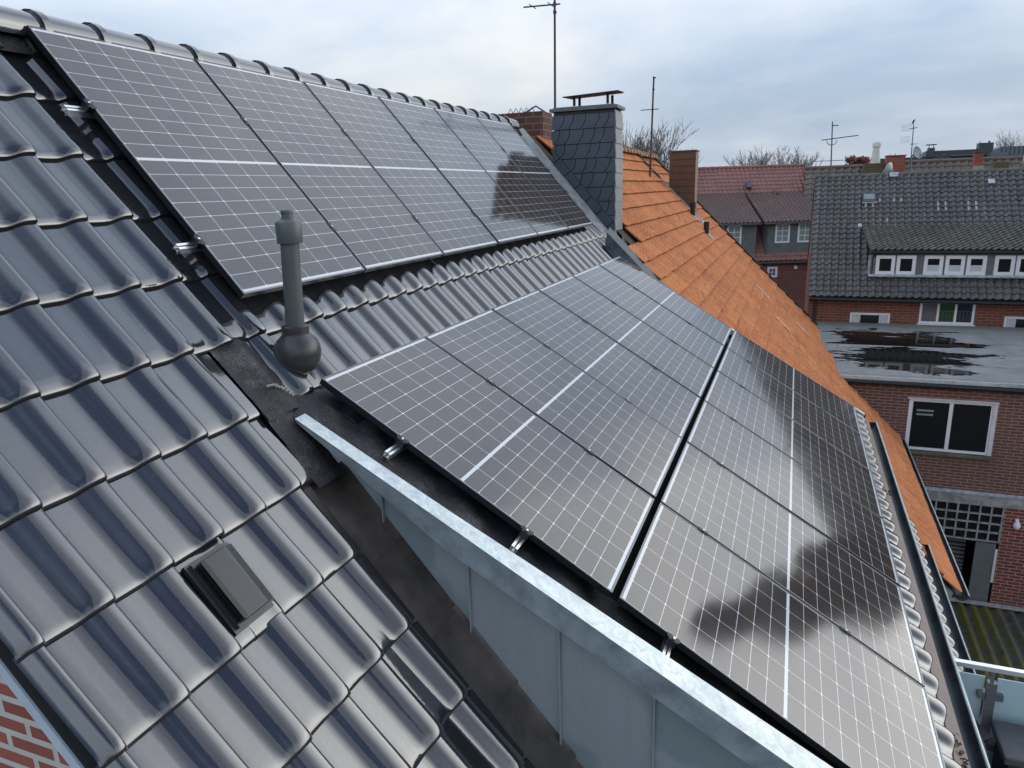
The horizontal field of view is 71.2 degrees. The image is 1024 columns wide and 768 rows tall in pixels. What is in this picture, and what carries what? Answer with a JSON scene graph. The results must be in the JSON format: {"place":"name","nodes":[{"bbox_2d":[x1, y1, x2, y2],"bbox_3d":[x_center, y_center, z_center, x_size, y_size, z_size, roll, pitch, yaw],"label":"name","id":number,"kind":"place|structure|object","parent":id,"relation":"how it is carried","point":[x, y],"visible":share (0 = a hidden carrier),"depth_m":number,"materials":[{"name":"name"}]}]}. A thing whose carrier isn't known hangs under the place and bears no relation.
{"place":"outdoors","nodes":[
{"label":"outdoors","id":0,"kind":"place"},
{"bbox_2d":[330,236,623,462],"bbox_3d":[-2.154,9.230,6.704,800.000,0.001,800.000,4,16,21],"label":"ground","id":1,"kind":"structure","parent":0,"point":[336,458],"depth_m":30.14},
{"bbox_2d":[0,5,990,767],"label":"tiled house","id":2,"kind":"structure","parent":1,"relation":"on","point":[166,415],"depth_m":3.21,"materials":[{"name":"tile"}]},
{"bbox_2d":[181,542,273,636],"bbox_3d":[-1.072,0.773,2.729,0.253,0.276,0.210,4,16,21],"label":"roof vent","id":3,"kind":"object","parent":2,"relation":"attached to","point":[230,588],"visible":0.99,"depth_m":2.67,"materials":[{"name":"plastic"}]},
{"bbox_2d":[61,98,505,151],"bbox_3d":[-0.969,-2.298,6.774,0.097,0.094,7.075,4,16,21],"label":"mounting rail","id":4,"kind":"object","parent":2,"relation":"attached to","point":[84,108],"visible":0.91,"depth_m":3.68,"materials":[{"name":"metal"}]},
{"bbox_2d":[434,108,568,236],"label":"solar panel","id":5,"kind":"object","parent":4,"relation":"attached to","point":[507,176],"visible":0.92,"depth_m":8.29,"materials":[{"name":"black glass"}]},
{"bbox_2d":[274,210,321,374],"bbox_3d":[-1.141,-0.462,3.700,0.242,0.854,0.242,4,16,21],"label":"vent pipe","id":6,"kind":"object","parent":2,"relation":"on","point":[297,348],"visible":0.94,"depth_m":3.67,"materials":[{"name":"plastic"}]},
{"bbox_2d":[172,204,552,254],"bbox_3d":[-0.390,-1.590,6.742,0.097,0.094,7.075,4,16,21],"label":"mounting rail","id":7,"kind":"object","parent":2,"relation":"attached to","point":[195,243],"visible":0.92,"depth_m":3.65,"materials":[{"name":"metal"}]},
{"bbox_2d":[26,25,364,297],"bbox_3d":[-1.753,-1.298,4.202,0.036,1.823,1.134,-40,-2,26],"label":"solar panel","id":8,"kind":"object","parent":7,"relation":"attached to","point":[205,163],"visible":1,"depth_m":4.07,"materials":[{"name":"black glass"}]},
{"bbox_2d":[195,59,442,272],"bbox_3d":[-1.338,-1.591,5.238,0.035,1.823,1.134,-40,-2,26],"label":"solar panel","id":9,"kind":"object","parent":7,"relation":"attached to","point":[328,169],"visible":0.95,"depth_m":5.15,"materials":[{"name":"black glass"}]},
{"bbox_2d":[303,81,497,255],"bbox_3d":[-0.923,-1.883,6.274,0.036,1.823,1.134,-40,-2,26],"label":"solar panel","id":10,"kind":"object","parent":7,"relation":"attached to","point":[406,170],"visible":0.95,"depth_m":6.20,"materials":[{"name":"black glass"}]},
{"bbox_2d":[378,96,537,244],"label":"solar panel","id":11,"kind":"object","parent":7,"relation":"attached to","point":[467,177],"visible":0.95,"depth_m":7.24,"materials":[{"name":"black glass"}]},
{"bbox_2d":[477,117,592,229],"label":"solar panel","id":12,"kind":"object","parent":7,"relation":"attached to","point":[545,183],"visible":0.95,"depth_m":9.34,"materials":[{"name":"black glass"}]},
{"bbox_2d":[382,286,637,460],"bbox_3d":[0.665,-0.560,6.710,0.088,0.098,7.075,4,16,21],"label":"mounting rail","id":13,"kind":"object","parent":2,"relation":"attached to","point":[400,443],"visible":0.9,"depth_m":3.62,"materials":[{"name":"metal"}]},
{"bbox_2d":[319,337,653,596],"bbox_3d":[-0.060,0.356,4.095,1.823,0.036,1.134,35,24,9],"label":"solar panel","id":14,"kind":"object","parent":13,"relation":"attached to","point":[581,512],"visible":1,"depth_m":3.97,"materials":[{"name":"grey glass"}]},
{"bbox_2d":[492,290,699,437],"bbox_3d":[0.770,-0.229,6.167,1.823,0.037,1.134,35,24,9],"label":"solar panel","id":15,"kind":"object","parent":13,"relation":"attached to","point":[666,401],"visible":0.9,"depth_m":6.10,"materials":[{"name":"grey glass"}]},
{"bbox_2d":[509,321,690,553],"bbox_3d":[1.293,-0.122,6.582,0.088,0.098,7.075,4,16,21],"label":"mounting rail","id":16,"kind":"object","parent":2,"relation":"attached to","point":[525,533],"visible":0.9,"depth_m":3.49,"materials":[{"name":"metal"}]},
{"bbox_2d":[425,309,681,498],"bbox_3d":[0.356,0.062,5.130,1.823,0.038,1.134,35,25,10],"label":"solar panel","id":17,"kind":"object","parent":16,"relation":"attached to","point":[627,440],"visible":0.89,"depth_m":5.04,"materials":[{"name":"grey glass"}]},
{"bbox_2d":[538,276,713,397],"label":"solar panel","id":18,"kind":"object","parent":16,"relation":"attached to","point":[680,365],"visible":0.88,"depth_m":7.14,"materials":[{"name":"grey glass"}]},
{"bbox_2d":[572,265,723,367],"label":"solar panel","id":19,"kind":"object","parent":16,"relation":"attached to","point":[664,321],"visible":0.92,"depth_m":8.19,"materials":[{"name":"grey glass"}]},
{"bbox_2d":[599,256,731,344],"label":"solar panel","id":20,"kind":"object","parent":16,"relation":"attached to","point":[683,308],"visible":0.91,"depth_m":9.23,"materials":[{"name":"black glass"}]},
{"bbox_2d":[660,360,751,656],"bbox_3d":[1.979,0.356,6.442,0.088,0.098,7.075,4,16,21],"label":"mounting rail","id":21,"kind":"object","parent":2,"relation":"attached to","point":[670,642],"visible":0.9,"depth_m":3.36,"materials":[{"name":"metal"}]},
{"bbox_2d":[658,442,924,686],"bbox_3d":[1.862,1.114,4.823,1.823,0.035,1.134,35,24,9],"label":"solar panel","id":22,"kind":"object","parent":21,"relation":"attached to","point":[837,585],"visible":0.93,"depth_m":4.73,"materials":[{"name":"grey glass"}]},
{"bbox_2d":[820,407,850,635],"bbox_3d":[2.780,0.914,6.279,0.088,0.098,7.075,4,16,21],"label":"mounting rail","id":23,"kind":"object","parent":2,"relation":"attached to","point":[841,627],"visible":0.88,"depth_m":5.26,"materials":[{"name":"metal"}]},
{"bbox_2d":[616,502,945,767],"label":"solar panel","id":24,"kind":"object","parent":23,"relation":"attached to","point":[827,689],"visible":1,"depth_m":3.71,"materials":[{"name":"black glass"}]},
{"bbox_2d":[685,400,899,585],"bbox_3d":[2.279,0.819,5.858,1.823,0.036,1.134,35,24,10],"label":"solar panel","id":25,"kind":"object","parent":23,"relation":"attached to","point":[815,501],"visible":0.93,"depth_m":5.78,"materials":[{"name":"grey glass"}]},
{"bbox_2d":[703,371,882,517],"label":"solar panel","id":26,"kind":"object","parent":23,"relation":"attached to","point":[802,445],"visible":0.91,"depth_m":6.83,"materials":[{"name":"grey glass"}]},
{"bbox_2d":[716,348,870,469],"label":"solar panel","id":27,"kind":"object","parent":23,"relation":"attached to","point":[796,407],"visible":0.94,"depth_m":7.88,"materials":[{"name":"grey glass"}]},
{"bbox_2d":[726,330,861,434],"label":"solar panel","id":28,"kind":"object","parent":23,"relation":"attached to","point":[797,381],"visible":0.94,"depth_m":8.93,"materials":[{"name":"grey glass"}]},
{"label":"balcony floor","id":29,"kind":"structure","parent":2,"relation":"attached to","visible":0},
{"bbox_2d":[975,720,992,757],"bbox_3d":[3.051,2.814,5.167,0.592,0.683,0.791,10,19,38],"label":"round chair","id":30,"kind":"object","parent":29,"relation":"on","point":[985,735],"visible":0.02,"depth_m":5.12,"materials":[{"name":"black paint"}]},
{"bbox_2d":[955,658,1023,766],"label":"balcony railing","id":31,"kind":"object","parent":29,"relation":"on","point":[1003,700],"visible":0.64,"depth_m":5.33,"materials":[{"name":"metal"}]},
{"bbox_2d":[990,720,1023,767],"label":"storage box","id":32,"kind":"object","parent":29,"relation":"on","point":[1008,752],"visible":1,"depth_m":5.10,"materials":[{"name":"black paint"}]},
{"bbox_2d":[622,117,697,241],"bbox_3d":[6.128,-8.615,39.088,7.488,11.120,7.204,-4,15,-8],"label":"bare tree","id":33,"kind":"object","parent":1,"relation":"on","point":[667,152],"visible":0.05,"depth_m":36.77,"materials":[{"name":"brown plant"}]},
{"bbox_2d":[622,123,701,243],"bbox_3d":[6.738,-8.020,37.677,7.769,11.652,5.075,-1,15,3],"label":"bare tree","id":34,"kind":"object","parent":1,"relation":"on","point":[656,152],"visible":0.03,"depth_m":36.28,"materials":[{"name":"brown plant"}]},
{"bbox_2d":[803,163,885,220],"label":"brown tiled house","id":35,"kind":"structure","parent":1,"relation":"on","point":[811,172],"depth_m":31.27,"materials":[{"name":"tile"}]},
{"bbox_2d":[870,142,880,162],"bbox_3d":[15.953,-9.802,31.382,0.460,1.560,0.460,4,16,21],"label":"chimney pot","id":36,"kind":"object","parent":35,"relation":"on","point":[875,156],"visible":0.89,"depth_m":31.19,"materials":[{"name":"beige ceramic"}]},
{"bbox_2d":[845,155,870,164],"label":"russet tree","id":37,"kind":"object","parent":1,"relation":"on","point":[851,160],"visible":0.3,"depth_m":40.37,"materials":[{"name":"brown plant"}]},
{"bbox_2d":[816,321,1023,612],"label":"brick annex","id":38,"kind":"object","parent":1,"relation":"on","point":[946,402],"visible":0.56,"depth_m":15.61,"materials":[{"name":"brick"}]},
{"bbox_2d":[905,397,999,459],"bbox_3d":[9.364,0.936,15.315,1.685,1.250,0.120,4,16,21],"label":"window","id":39,"kind":"structure","parent":38,"relation":"in","point":[952,426],"depth_m":15.31,"materials":[{"name":"black glass"}]},
{"bbox_2d":[931,500,1004,542],"bbox_3d":[9.697,2.983,15.810,1.932,0.862,0.070,4,16,21],"label":"glass block window","id":40,"kind":"structure","parent":38,"relation":"in","point":[957,520],"depth_m":15.67,"materials":[{"name":"glass"}]},
{"bbox_2d":[946,537,998,607],"bbox_3d":[9.963,4.609,16.802,1.920,2.900,1.200,4,16,21],"label":"doorway","id":41,"kind":"structure","parent":38,"relation":"in","point":[969,547],"depth_m":17.00,"materials":[{"name":"black"}]},
{"bbox_2d":[966,541,995,606],"bbox_3d":[10.447,4.834,16.060,0.380,2.820,0.060,4,16,21],"label":"door leaf","id":42,"kind":"structure","parent":38,"relation":"in","point":[983,555],"depth_m":15.85,"materials":[{"name":"grey metal"}]},
{"bbox_2d":[1013,519,1020,528],"bbox_3d":[10.789,3.004,15.272,0.150,0.200,0.150,4,16,21],"label":"wall lamp","id":43,"kind":"object","parent":38,"relation":"attached to","point":[1016,524],"visible":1,"depth_m":15.24,"materials":[{"name":"white glass"}]},
{"bbox_2d":[0,0,1023,166],"label":"sky","id":44,"kind":"structure","parent":0,"point":[766,74],"materials":[{"name":"grey"}]},
{"bbox_2d":[627,163,812,308],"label":"red tiled house","id":45,"kind":"structure","parent":0,"point":[760,213],"depth_m":30.08,"materials":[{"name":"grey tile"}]},
{"bbox_2d":[767,267,777,276],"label":"window","id":46,"kind":"structure","parent":45,"relation":"in","point":[772,271],"depth_m":29.76,"materials":[{"name":"white plastic"}]},
{"bbox_2d":[497,105,969,600],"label":"orange roof house","id":47,"kind":"structure","parent":0,"point":[681,240],"depth_m":13.74,"materials":[{"name":"tile"}]},
{"bbox_2d":[523,0,559,107],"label":"antenna","id":48,"kind":"object","parent":47,"relation":"on","point":[554,4],"visible":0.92,"depth_m":11.33,"materials":[{"name":"grey metal"}]},
{"bbox_2d":[641,76,657,176],"bbox_3d":[3.108,-5.767,16.175,0.410,2.194,0.047,4,16,21],"label":"antenna","id":49,"kind":"object","parent":47,"relation":"on","point":[653,89],"visible":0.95,"depth_m":16.12,"materials":[{"name":"grey metal"}]},
{"bbox_2d":[723,144,822,165],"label":"bare tree","id":50,"kind":"object","parent":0,"point":[778,160],"visible":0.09,"depth_m":45.02,"materials":[{"name":"brown plant"}]},
{"bbox_2d":[804,168,1023,327],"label":"black tiled house","id":51,"kind":"structure","parent":0,"point":[945,247],"depth_m":19.30,"materials":[{"name":"tile"}]},
{"bbox_2d":[813,121,857,174],"bbox_3d":[11.431,-8.238,25.283,1.407,2.002,0.320,4,16,21],"label":"antenna","id":52,"kind":"object","parent":51,"relation":"on","point":[831,160],"visible":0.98,"depth_m":25.27,"materials":[{"name":"grey metal"}]},
{"bbox_2d":[862,193,876,203],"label":"roof window","id":53,"kind":"structure","parent":51,"relation":"in","point":[868,198],"depth_m":20.48,"materials":[{"name":"grey glass"}]},
{"bbox_2d":[849,312,889,322],"bbox_3d":[9.664,-1.632,19.354,0.970,0.600,0.070,4,16,21],"label":"window","id":54,"kind":"structure","parent":51,"relation":"in","point":[857,317],"depth_m":19.30,"materials":[{"name":"white plastic"}]},
{"bbox_2d":[875,255,895,273],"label":"window","id":55,"kind":"structure","parent":51,"relation":"in","point":[885,264],"depth_m":19.09,"materials":[{"name":"white plastic"}]},
{"bbox_2d":[882,162,893,172],"bbox_3d":[11.512,-6.432,21.890,0.336,0.684,0.357,-2,15,0],"label":"satellite dish","id":56,"kind":"object","parent":51,"relation":"attached to","point":[888,168],"visible":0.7,"depth_m":21.77,"materials":[{"name":"grey metal"}]},
{"bbox_2d":[895,255,916,274],"bbox_3d":[10.431,-3.154,18.928,0.452,0.500,0.070,4,16,21],"label":"window","id":57,"kind":"structure","parent":51,"relation":"in","point":[906,264],"depth_m":18.91,"materials":[{"name":"white plastic"}]},
{"bbox_2d":[923,255,943,274],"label":"window","id":58,"kind":"structure","parent":51,"relation":"in","point":[933,264],"depth_m":18.68,"materials":[{"name":"white plastic"}]},
{"bbox_2d":[916,303,975,325],"bbox_3d":[11.313,-1.826,18.610,1.330,0.635,0.120,4,16,21],"label":"window","id":59,"kind":"structure","parent":51,"relation":"in","point":[929,313],"depth_m":18.62,"materials":[{"name":"white plastic"}]},
{"bbox_2d":[944,255,965,274],"bbox_3d":[11.475,-3.081,18.530,0.435,0.500,0.070,4,16,21],"label":"window","id":60,"kind":"structure","parent":51,"relation":"in","point":[954,264],"depth_m":18.51,"materials":[{"name":"white plastic"}]},
{"bbox_2d":[965,255,987,274],"bbox_3d":[11.922,-3.050,18.360,0.435,0.500,0.070,4,16,21],"label":"window","id":61,"kind":"structure","parent":51,"relation":"in","point":[976,264],"depth_m":18.34,"materials":[{"name":"white plastic"}]},
{"bbox_2d":[993,255,1015,275],"bbox_3d":[12.492,-3.011,18.142,0.437,0.500,0.070,4,16,21],"label":"window","id":62,"kind":"structure","parent":51,"relation":"in","point":[1004,264],"depth_m":18.12,"materials":[{"name":"white plastic"}]},
{"bbox_2d":[1003,316,1023,327],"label":"window","id":63,"kind":"structure","parent":51,"relation":"in","point":[1009,321],"depth_m":18.13,"materials":[{"name":"white plastic"}]},
{"bbox_2d":[1015,255,1023,275],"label":"window","id":64,"kind":"structure","parent":51,"relation":"in","point":[1019,270],"depth_m":18.01,"materials":[{"name":"white plastic"}]},
{"bbox_2d":[868,141,1023,163],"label":"modern building","id":65,"kind":"structure","parent":0,"point":[932,153],"depth_m":39.55,"materials":[{"name":"grey"}]},
{"bbox_2d":[885,151,1023,171],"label":"brown tiled house","id":66,"kind":"structure","parent":0,"point":[978,160],"depth_m":29.86,"materials":[{"name":"red brick"}]},
{"bbox_2d":[900,124,916,159],"bbox_3d":[13.761,-8.248,24.792,0.558,1.425,0.040,4,16,21],"label":"antenna","id":67,"kind":"object","parent":66,"relation":"on","point":[908,136],"visible":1,"depth_m":24.71,"materials":[{"name":"grey metal"}]},
{"bbox_2d":[910,146,921,171],"bbox_3d":[13.952,-7.768,24.680,0.351,0.850,0.394,4,16,21],"label":"satellite dish","id":68,"kind":"object","parent":67,"relation":"attached to","point":[917,153],"visible":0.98,"depth_m":24.69,"materials":[{"name":"grey metal"}]},
{"bbox_2d":[950,597,1023,687],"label":"corrugated shed","id":69,"kind":"structure","parent":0,"point":[994,635],"depth_m":15.06,"materials":[{"name":"mossy corrugated fibre cement"}]},
{"bbox_2d":[995,131,1023,147],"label":"bare tree","id":70,"kind":"object","parent":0,"point":[1006,143],"visible":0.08,"depth_m":58.33,"materials":[{"name":"grey plant"}]}
]}

